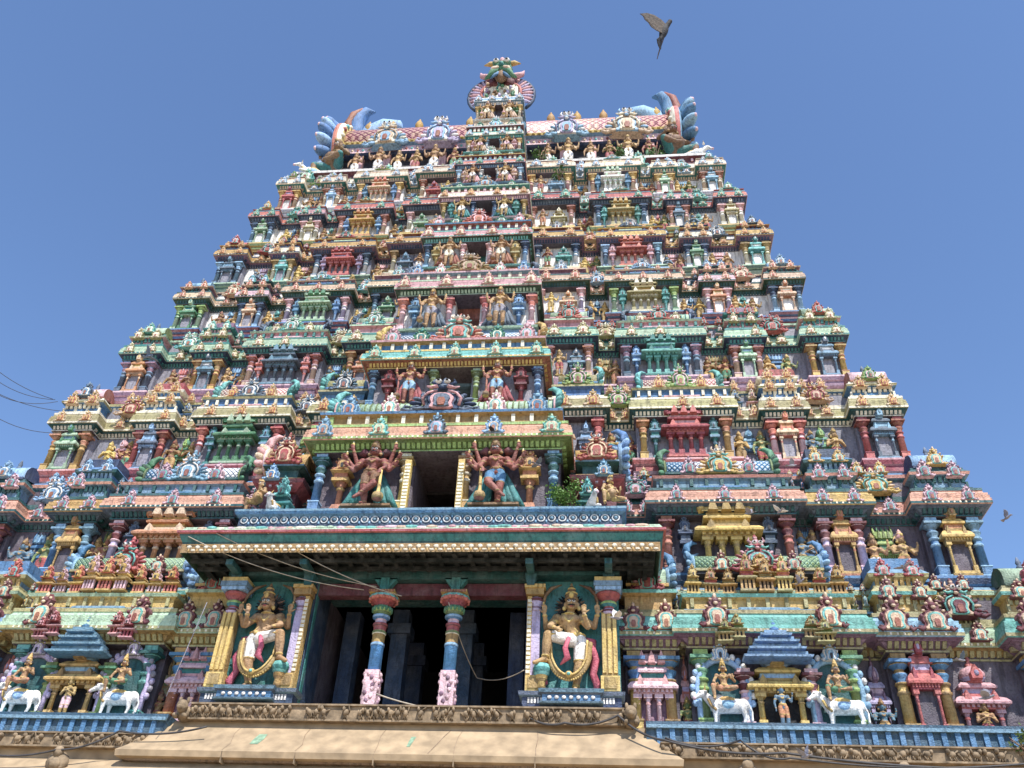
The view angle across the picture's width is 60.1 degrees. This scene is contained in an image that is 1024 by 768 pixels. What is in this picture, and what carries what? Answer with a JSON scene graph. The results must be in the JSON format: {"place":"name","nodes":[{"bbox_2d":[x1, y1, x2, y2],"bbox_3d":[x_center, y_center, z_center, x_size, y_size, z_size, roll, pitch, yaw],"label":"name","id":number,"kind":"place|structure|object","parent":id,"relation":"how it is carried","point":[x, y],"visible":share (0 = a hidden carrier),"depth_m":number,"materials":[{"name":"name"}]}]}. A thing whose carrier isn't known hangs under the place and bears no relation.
{"place":"outdoors","nodes":[
{"label":"outdoors","id":0,"kind":"place"},
{"bbox_2d":[0,0,1023,567],"label":"sky","id":1,"kind":"structure","parent":0,"point":[879,144],"materials":[{"name":"blue"}]},
{"bbox_2d":[641,13,671,58],"bbox_3d":[1.482,-3.548,8.964,0.211,0.444,0.532,-1,-38,32],"label":"bird","id":2,"kind":"object","parent":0,"point":[659,25],"visible":1,"depth_m":8.89},
{"label":"ground","id":3,"kind":"structure","parent":0,"visible":0},
{"bbox_2d":[0,57,1023,767],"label":"temple tower","id":4,"kind":"structure","parent":3,"relation":"on","point":[684,563],"depth_m":27.25,"materials":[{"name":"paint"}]},
{"bbox_2d":[0,678,40,711],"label":"statue","id":5,"kind":"object","parent":4,"relation":"on","point":[11,697],"visible":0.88,"depth_m":23.97,"materials":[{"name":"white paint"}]},
{"bbox_2d":[1,653,34,690],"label":"statue","id":6,"kind":"object","parent":5,"relation":"on","point":[23,677],"visible":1,"depth_m":24.28,"materials":[{"name":"paint"}]},
{"bbox_2d":[7,537,35,560],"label":"statue","id":7,"kind":"object","parent":4,"relation":"on","point":[24,547],"visible":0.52,"depth_m":29.01,"materials":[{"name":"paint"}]},
{"bbox_2d":[31,533,53,567],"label":"statue","id":8,"kind":"object","parent":4,"relation":"on","point":[44,551],"visible":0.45,"depth_m":28.92,"materials":[{"name":"paint"}]},
{"bbox_2d":[58,674,76,711],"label":"statue","id":9,"kind":"object","parent":4,"relation":"on","point":[69,689],"visible":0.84,"depth_m":23.91,"materials":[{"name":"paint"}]},
{"bbox_2d":[84,536,103,557],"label":"statue","id":10,"kind":"object","parent":4,"relation":"on","point":[98,543],"visible":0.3,"depth_m":28.90,"materials":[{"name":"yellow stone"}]},
{"bbox_2d":[90,532,112,557],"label":"statue","id":11,"kind":"object","parent":4,"relation":"on","point":[103,550],"visible":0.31,"depth_m":28.77,"materials":[{"name":"paint"}]},
{"bbox_2d":[0,726,206,756],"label":"wire","id":12,"kind":"object","parent":4,"relation":"attached to","point":[104,738],"visible":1,"depth_m":21.68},
{"bbox_2d":[98,441,115,459],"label":"statue","id":13,"kind":"object","parent":4,"relation":"on","point":[109,452],"visible":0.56,"depth_m":32.60,"materials":[{"name":"yellow stone"}]},
{"bbox_2d":[88,677,138,712],"bbox_3d":[-10.715,8.494,23.824,1.480,1.091,0.420,-1,-38,6],"label":"statue","id":14,"kind":"object","parent":4,"relation":"on","point":[111,697],"visible":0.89,"depth_m":23.70,"materials":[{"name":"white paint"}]},
{"bbox_2d":[100,653,131,692],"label":"statue","id":15,"kind":"object","parent":14,"relation":"on","point":[123,671],"visible":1,"depth_m":24.00,"materials":[{"name":"paint"}]},
{"bbox_2d":[117,440,133,463],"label":"statue","id":16,"kind":"object","parent":4,"relation":"on","point":[127,453],"visible":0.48,"depth_m":32.52,"materials":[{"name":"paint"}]},
{"bbox_2d":[152,689,165,713],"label":"statue","id":17,"kind":"object","parent":4,"relation":"on","point":[159,704],"visible":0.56,"depth_m":24.26,"materials":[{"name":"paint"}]},
{"bbox_2d":[162,369,179,383],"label":"statue","id":18,"kind":"object","parent":4,"relation":"on","point":[172,378],"visible":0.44,"depth_m":35.87,"materials":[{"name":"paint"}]},
{"bbox_2d":[160,439,182,468],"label":"statue","id":19,"kind":"object","parent":4,"relation":"on","point":[171,452],"visible":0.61,"depth_m":32.33,"materials":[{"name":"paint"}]},
{"bbox_2d":[180,369,192,384],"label":"statue","id":20,"kind":"object","parent":4,"relation":"on","point":[187,379],"visible":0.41,"depth_m":35.74,"materials":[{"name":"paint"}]},
{"bbox_2d":[181,440,195,462],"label":"statue","id":21,"kind":"object","parent":4,"relation":"on","point":[191,448],"visible":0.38,"depth_m":32.31,"materials":[{"name":"paint"}]},
{"bbox_2d":[211,311,228,322],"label":"statue","id":22,"kind":"object","parent":4,"relation":"on","point":[220,318],"visible":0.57,"depth_m":38.89,"materials":[{"name":"paint"}]},
{"bbox_2d":[217,368,235,388],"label":"statue","id":23,"kind":"object","parent":4,"relation":"on","point":[227,376],"visible":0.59,"depth_m":35.62,"materials":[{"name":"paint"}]},
{"bbox_2d":[233,368,245,384],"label":"statue","id":24,"kind":"object","parent":4,"relation":"on","point":[241,377],"visible":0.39,"depth_m":35.55,"materials":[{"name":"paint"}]},
{"bbox_2d":[244,479,266,508],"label":"statue","id":25,"kind":"object","parent":4,"relation":"on","point":[257,497],"visible":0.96,"depth_m":26.83,"materials":[{"name":"paint"}]},
{"bbox_2d":[225,583,296,687],"bbox_3d":[-6.720,6.729,23.919,1.817,2.988,0.921,-1,-38,6],"label":"statue","id":26,"kind":"object","parent":4,"relation":"on","point":[267,616],"visible":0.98,"depth_m":23.71,"materials":[{"name":"paint"}]},
{"bbox_2d":[264,490,280,508],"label":"statue","id":27,"kind":"object","parent":4,"relation":"on","point":[271,503],"visible":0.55,"depth_m":26.34,"materials":[{"name":"white paint"}]},
{"bbox_2d":[188,536,363,589],"bbox_3d":[-6.526,4.936,24.408,5.025,1.129,0.026,6,-38,-4],"label":"wire","id":28,"kind":"object","parent":4,"relation":"attached to","point":[279,572],"visible":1,"depth_m":24.24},
{"bbox_2d":[216,533,376,586],"bbox_3d":[-5.960,4.850,24.409,4.583,1.129,0.026,7,-38,-5],"label":"wire","id":29,"kind":"object","parent":4,"relation":"attached to","point":[301,568],"visible":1,"depth_m":24.27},
{"bbox_2d":[290,266,305,280],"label":"statue","id":30,"kind":"object","parent":4,"relation":"on","point":[298,273],"visible":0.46,"depth_m":41.26,"materials":[{"name":"yellow paint"}]},
{"bbox_2d":[293,161,319,171],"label":"statue","id":31,"kind":"object","parent":4,"relation":"on","point":[302,168],"visible":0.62,"depth_m":48.09,"materials":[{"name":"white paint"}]},
{"bbox_2d":[310,138,349,170],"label":"statue","id":32,"kind":"object","parent":4,"relation":"on","point":[332,160],"visible":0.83,"depth_m":49.19,"materials":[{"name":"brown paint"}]},
{"bbox_2d":[268,533,400,595],"bbox_3d":[-4.938,4.901,24.252,4.008,1.491,0.026,8,-38,-6],"label":"wire","id":33,"kind":"object","parent":4,"relation":"attached to","point":[348,577],"visible":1,"depth_m":24.08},
{"bbox_2d":[347,152,363,168],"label":"statue","id":34,"kind":"object","parent":4,"relation":"on","point":[355,160],"visible":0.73,"depth_m":48.61,"materials":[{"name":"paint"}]},
{"bbox_2d":[338,441,402,507],"bbox_3d":[-4.291,2.642,26.950,1.885,2.377,0.938,-1,-38,6],"label":"statue","id":35,"kind":"object","parent":4,"relation":"on","point":[372,475],"visible":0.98,"depth_m":26.88,"materials":[{"name":"paint"}]},
{"bbox_2d":[368,146,389,167],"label":"statue","id":36,"kind":"object","parent":4,"relation":"on","point":[379,156],"visible":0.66,"depth_m":48.61,"materials":[{"name":"paint"}]},
{"bbox_2d":[390,150,406,166],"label":"statue","id":37,"kind":"object","parent":4,"relation":"on","point":[398,158],"visible":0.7,"depth_m":48.38,"materials":[{"name":"paint"}]},
{"bbox_2d":[393,361,426,403],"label":"statue","id":38,"kind":"object","parent":4,"relation":"on","point":[410,375],"visible":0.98,"depth_m":30.81,"materials":[{"name":"paint"}]},
{"bbox_2d":[409,149,422,165],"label":"statue","id":39,"kind":"object","parent":4,"relation":"on","point":[416,157],"visible":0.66,"depth_m":48.19,"materials":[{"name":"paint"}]},
{"bbox_2d":[412,288,446,327],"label":"statue","id":40,"kind":"object","parent":4,"relation":"on","point":[432,310],"visible":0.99,"depth_m":34.05,"materials":[{"name":"paint"}]},
{"bbox_2d":[424,144,445,164],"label":"statue","id":41,"kind":"object","parent":4,"relation":"on","point":[435,153],"visible":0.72,"depth_m":48.30,"materials":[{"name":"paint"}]},
{"bbox_2d":[434,237,460,265],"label":"statue","id":42,"kind":"object","parent":4,"relation":"on","point":[450,246],"visible":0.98,"depth_m":37.13,"materials":[{"name":"paint"}]},
{"bbox_2d":[447,147,462,164],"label":"statue","id":43,"kind":"object","parent":4,"relation":"on","point":[454,153],"visible":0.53,"depth_m":48.11,"materials":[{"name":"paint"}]},
{"bbox_2d":[450,196,470,217],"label":"statue","id":44,"kind":"object","parent":4,"relation":"on","point":[462,202],"visible":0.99,"depth_m":40.12,"materials":[{"name":"paint"}]},
{"bbox_2d":[462,164,480,182],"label":"statue","id":45,"kind":"object","parent":4,"relation":"on","point":[473,169],"visible":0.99,"depth_m":42.61,"materials":[{"name":"paint"}]},
{"bbox_2d":[472,135,487,150],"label":"statue","id":46,"kind":"object","parent":4,"relation":"on","point":[480,144],"visible":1,"depth_m":44.90,"materials":[{"name":"paint"}]},
{"bbox_2d":[448,602,523,680],"bbox_3d":[-0.634,7.132,23.966,2.121,1.846,1.724,-1,-38,6],"label":"wire","id":47,"kind":"object","parent":4,"relation":"attached to","point":[473,670],"visible":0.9,"depth_m":23.99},
{"bbox_2d":[477,101,495,118],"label":"statue","id":48,"kind":"object","parent":4,"relation":"on","point":[487,111],"visible":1,"depth_m":47.47,"materials":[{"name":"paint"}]},
{"bbox_2d":[464,439,526,506],"bbox_3d":[-0.501,2.557,26.579,1.885,2.377,0.938,-1,-38,6],"label":"statue","id":49,"kind":"object","parent":4,"relation":"on","point":[497,479],"visible":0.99,"depth_m":26.48,"materials":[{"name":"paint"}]},
{"bbox_2d":[477,359,514,401],"bbox_3d":[-0.536,-0.220,30.607,1.327,1.919,0.684,-1,-38,6],"label":"statue","id":50,"kind":"object","parent":4,"relation":"on","point":[498,372],"visible":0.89,"depth_m":30.49,"materials":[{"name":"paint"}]},
{"bbox_2d":[481,286,516,325],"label":"statue","id":51,"kind":"object","parent":4,"relation":"on","point":[500,299],"visible":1,"depth_m":33.78,"materials":[{"name":"paint"}]},
{"bbox_2d":[486,235,513,263],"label":"statue","id":52,"kind":"object","parent":4,"relation":"on","point":[502,243],"visible":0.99,"depth_m":36.89,"materials":[{"name":"paint"}]},
{"bbox_2d":[493,194,513,215],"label":"statue","id":53,"kind":"object","parent":4,"relation":"on","point":[505,200],"visible":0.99,"depth_m":39.90,"materials":[{"name":"paint"}]},
{"bbox_2d":[495,162,513,181],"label":"statue","id":54,"kind":"object","parent":4,"relation":"on","point":[506,173],"visible":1,"depth_m":42.45,"materials":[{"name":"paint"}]},
{"bbox_2d":[498,133,513,149],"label":"statue","id":55,"kind":"object","parent":4,"relation":"on","point":[507,138],"visible":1,"depth_m":44.76,"materials":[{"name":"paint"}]},
{"bbox_2d":[499,100,517,117],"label":"statue","id":56,"kind":"object","parent":4,"relation":"on","point":[509,109],"visible":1,"depth_m":47.35,"materials":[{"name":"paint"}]},
{"bbox_2d":[530,144,548,160],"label":"weed","id":57,"kind":"object","parent":4,"relation":"on","point":[543,156],"visible":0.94,"depth_m":47.21,"materials":[{"name":"green plant"}]},
{"bbox_2d":[534,176,547,191],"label":"statue","id":58,"kind":"object","parent":4,"relation":"on","point":[540,181],"visible":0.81,"depth_m":44.37,"materials":[{"name":"paint"}]},
{"bbox_2d":[537,209,548,226],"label":"statue","id":59,"kind":"object","parent":4,"relation":"on","point":[542,214],"visible":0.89,"depth_m":41.96,"materials":[{"name":"paint"}]},
{"bbox_2d":[542,247,552,266],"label":"statue","id":60,"kind":"object","parent":4,"relation":"on","point":[547,253],"visible":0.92,"depth_m":39.33,"materials":[{"name":"paint"}]},
{"bbox_2d":[541,143,555,159],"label":"statue","id":61,"kind":"object","parent":4,"relation":"on","point":[548,148],"visible":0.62,"depth_m":47.60,"materials":[{"name":"paint"}]},
{"bbox_2d":[544,292,558,312],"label":"statue","id":62,"kind":"object","parent":4,"relation":"on","point":[550,298],"visible":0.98,"depth_m":36.67,"materials":[{"name":"gold paint"}]},
{"bbox_2d":[551,164,566,180],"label":"weed","id":63,"kind":"object","parent":4,"relation":"on","point":[557,175],"visible":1,"depth_m":43.78,"materials":[{"name":"green plant"}]},
{"bbox_2d":[552,349,566,375],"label":"statue","id":64,"kind":"object","parent":4,"relation":"on","point":[558,358],"visible":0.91,"depth_m":33.56,"materials":[{"name":"paint"}]},
{"bbox_2d":[545,477,584,505],"bbox_3d":[1.700,3.353,25.996,1.473,1.148,1.109,-1,-38,6],"label":"bush","id":65,"kind":"object","parent":4,"relation":"on","point":[565,498],"visible":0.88,"depth_m":25.83,"materials":[{"name":"green plant"}]},
{"bbox_2d":[532,583,601,688],"bbox_3d":[1.472,6.545,23.117,1.817,2.988,0.921,-1,-38,6],"label":"statue","id":66,"kind":"object","parent":4,"relation":"on","point":[572,612],"visible":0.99,"depth_m":22.92,"materials":[{"name":"paint"}]},
{"bbox_2d":[557,137,578,158],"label":"statue","id":67,"kind":"object","parent":4,"relation":"on","point":[567,147],"visible":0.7,"depth_m":47.58,"materials":[{"name":"paint"}]},
{"bbox_2d":[583,140,598,157],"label":"statue","id":68,"kind":"object","parent":4,"relation":"on","point":[590,149],"visible":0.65,"depth_m":47.35,"materials":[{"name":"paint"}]},
{"bbox_2d":[586,487,600,505],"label":"statue","id":69,"kind":"object","parent":4,"relation":"on","point":[592,500],"visible":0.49,"depth_m":25.41,"materials":[{"name":"white paint"}]},
{"bbox_2d":[593,358,609,382],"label":"statue","id":70,"kind":"object","parent":4,"relation":"on","point":[599,363],"visible":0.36,"depth_m":34.20,"materials":[{"name":"paint"}]},
{"bbox_2d":[598,302,608,319],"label":"statue","id":71,"kind":"object","parent":4,"relation":"on","point":[604,308],"visible":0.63,"depth_m":37.17,"materials":[{"name":"gold paint"}]},
{"bbox_2d":[602,140,615,156],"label":"statue","id":72,"kind":"object","parent":4,"relation":"on","point":[607,154],"visible":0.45,"depth_m":47.22,"materials":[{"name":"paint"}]},
{"bbox_2d":[601,475,625,503],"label":"statue","id":73,"kind":"object","parent":4,"relation":"on","point":[610,491],"visible":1,"depth_m":25.77,"materials":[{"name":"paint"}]},
{"bbox_2d":[603,142,625,156],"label":"weed","id":74,"kind":"object","parent":4,"relation":"on","point":[619,153],"visible":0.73,"depth_m":46.47,"materials":[{"name":"green plant"}]},
{"bbox_2d":[608,359,620,383],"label":"statue","id":75,"kind":"object","parent":4,"relation":"on","point":[615,369],"visible":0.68,"depth_m":33.99,"materials":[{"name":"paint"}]},
{"bbox_2d":[616,134,638,155],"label":"statue","id":76,"kind":"object","parent":4,"relation":"on","point":[628,144],"visible":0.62,"depth_m":47.29,"materials":[{"name":"paint"}]},
{"bbox_2d":[627,434,636,462],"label":"statue","id":77,"kind":"object","parent":4,"relation":"on","point":[631,453],"visible":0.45,"depth_m":30.63,"materials":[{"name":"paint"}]},
{"bbox_2d":[641,138,657,154],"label":"statue","id":78,"kind":"object","parent":4,"relation":"on","point":[648,143],"visible":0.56,"depth_m":47.08,"materials":[{"name":"paint"}]},
{"bbox_2d":[656,121,698,153],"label":"statue","id":79,"kind":"object","parent":4,"relation":"on","point":[673,141],"visible":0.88,"depth_m":47.30,"materials":[{"name":"brown paint"}]},
{"bbox_2d":[674,254,686,268],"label":"statue","id":80,"kind":"object","parent":4,"relation":"on","point":[680,261],"visible":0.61,"depth_m":39.50,"materials":[{"name":"paint"}]},
{"bbox_2d":[680,696,692,721],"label":"statue","id":81,"kind":"object","parent":4,"relation":"on","point":[687,712],"visible":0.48,"depth_m":22.87,"materials":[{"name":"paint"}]},
{"bbox_2d":[684,142,713,153],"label":"statue","id":82,"kind":"object","parent":4,"relation":"on","point":[704,149],"visible":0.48,"depth_m":46.08,"materials":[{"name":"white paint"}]},
{"bbox_2d":[693,297,706,316],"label":"statue","id":83,"kind":"object","parent":4,"relation":"on","point":[699,305],"visible":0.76,"depth_m":36.74,"materials":[{"name":"gold paint"}]},
{"bbox_2d":[703,356,716,378],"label":"statue","id":84,"kind":"object","parent":4,"relation":"on","point":[707,367],"visible":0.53,"depth_m":33.73,"materials":[{"name":"paint"}]},
{"bbox_2d":[693,686,753,721],"bbox_3d":[5.300,8.136,22.256,1.480,1.091,0.420,-1,-38,6],"label":"statue","id":85,"kind":"object","parent":4,"relation":"on","point":[720,704],"visible":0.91,"depth_m":22.14,"materials":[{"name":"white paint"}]},
{"bbox_2d":[715,355,733,380],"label":"statue","id":86,"kind":"object","parent":4,"relation":"on","point":[725,366],"visible":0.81,"depth_m":33.62,"materials":[{"name":"paint"}]},
{"bbox_2d":[711,658,738,699],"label":"statue","id":87,"kind":"object","parent":4,"relation":"on","point":[722,677],"visible":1,"depth_m":22.43,"materials":[{"name":"paint"}]},
{"bbox_2d":[722,252,733,267],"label":"statue","id":88,"kind":"object","parent":4,"relation":"on","point":[727,259],"visible":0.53,"depth_m":39.24,"materials":[{"name":"paint"}]},
{"bbox_2d":[529,714,954,767],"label":"wire","id":89,"kind":"object","parent":4,"relation":"attached to","point":[721,751],"visible":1,"depth_m":19.99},
{"bbox_2d":[734,431,749,457],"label":"statue","id":90,"kind":"object","parent":4,"relation":"on","point":[739,444],"visible":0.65,"depth_m":30.28,"materials":[{"name":"gold paint"}]},
{"bbox_2d":[744,297,761,311],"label":"statue","id":91,"kind":"object","parent":4,"relation":"on","point":[753,304],"visible":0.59,"depth_m":36.60,"materials":[{"name":"paint"}]},
{"bbox_2d":[752,430,770,460],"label":"statue","id":92,"kind":"object","parent":4,"relation":"on","point":[761,442],"visible":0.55,"depth_m":30.27,"materials":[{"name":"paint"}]},
{"bbox_2d":[763,355,776,368],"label":"statue","id":93,"kind":"object","parent":4,"relation":"on","point":[767,363],"visible":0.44,"depth_m":33.56,"materials":[{"name":"gold paint"}]},
{"bbox_2d":[773,681,792,722],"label":"statue","id":94,"kind":"object","parent":4,"relation":"on","point":[783,708],"visible":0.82,"depth_m":22.10,"materials":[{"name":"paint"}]},
{"bbox_2d":[780,354,797,374],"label":"statue","id":95,"kind":"object","parent":4,"relation":"on","point":[787,363],"visible":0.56,"depth_m":33.47,"materials":[{"name":"paint"}]},
{"bbox_2d":[795,529,817,555],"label":"statue","id":96,"kind":"object","parent":4,"relation":"on","point":[802,546],"visible":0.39,"depth_m":26.63,"materials":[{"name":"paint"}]},
{"bbox_2d":[805,529,818,554],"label":"statue","id":97,"kind":"object","parent":4,"relation":"on","point":[811,536],"visible":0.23,"depth_m":26.75,"materials":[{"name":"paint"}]},
{"bbox_2d":[805,429,823,448],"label":"statue","id":98,"kind":"object","parent":4,"relation":"on","point":[810,442],"visible":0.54,"depth_m":30.16,"materials":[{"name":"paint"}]},
{"bbox_2d":[826,427,845,448],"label":"statue","id":99,"kind":"object","parent":4,"relation":"on","point":[833,440],"visible":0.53,"depth_m":30.07,"materials":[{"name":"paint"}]},
{"bbox_2d":[807,685,870,723],"bbox_3d":[8.095,8.073,21.982,1.480,1.091,0.420,-1,-38,6],"label":"statue","id":100,"kind":"object","parent":4,"relation":"on","point":[835,706],"visible":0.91,"depth_m":21.86,"materials":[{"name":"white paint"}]},
{"bbox_2d":[825,659,853,700],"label":"statue","id":101,"kind":"object","parent":100,"relation":"on","point":[836,686],"visible":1,"depth_m":22.16,"materials":[{"name":"paint"}]},
{"bbox_2d":[665,737,1023,767],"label":"wire","id":102,"kind":"object","parent":4,"relation":"attached to","point":[852,764],"visible":1,"depth_m":19.60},
{"bbox_2d":[865,532,888,558],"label":"statue","id":103,"kind":"object","parent":4,"relation":"on","point":[873,550],"visible":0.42,"depth_m":26.37,"materials":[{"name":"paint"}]},
{"bbox_2d":[868,697,896,723],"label":"statue","id":104,"kind":"object","parent":4,"relation":"on","point":[882,714],"visible":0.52,"depth_m":22.38,"materials":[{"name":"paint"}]},
{"bbox_2d":[886,530,918,558],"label":"statue","id":105,"kind":"object","parent":4,"relation":"on","point":[901,548],"visible":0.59,"depth_m":26.32,"materials":[{"name":"paint"}]},
{"bbox_2d":[975,688,994,699],"bbox_3d":[7.630,4.978,14.294,0.262,0.222,0.289,2,-38,1],"label":"bird","id":106,"kind":"object","parent":4,"relation":"on","point":[985,694],"visible":1,"depth_m":14.23},
{"bbox_2d":[976,703,998,725],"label":"statue","id":107,"kind":"object","parent":4,"relation":"on","point":[984,715],"visible":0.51,"depth_m":22.12,"materials":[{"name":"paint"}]},
{"bbox_2d":[1003,723,1023,751],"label":"weed","id":108,"kind":"object","parent":4,"relation":"on","point":[1021,741],"visible":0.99,"depth_m":19.87,"materials":[{"name":"green plant"}]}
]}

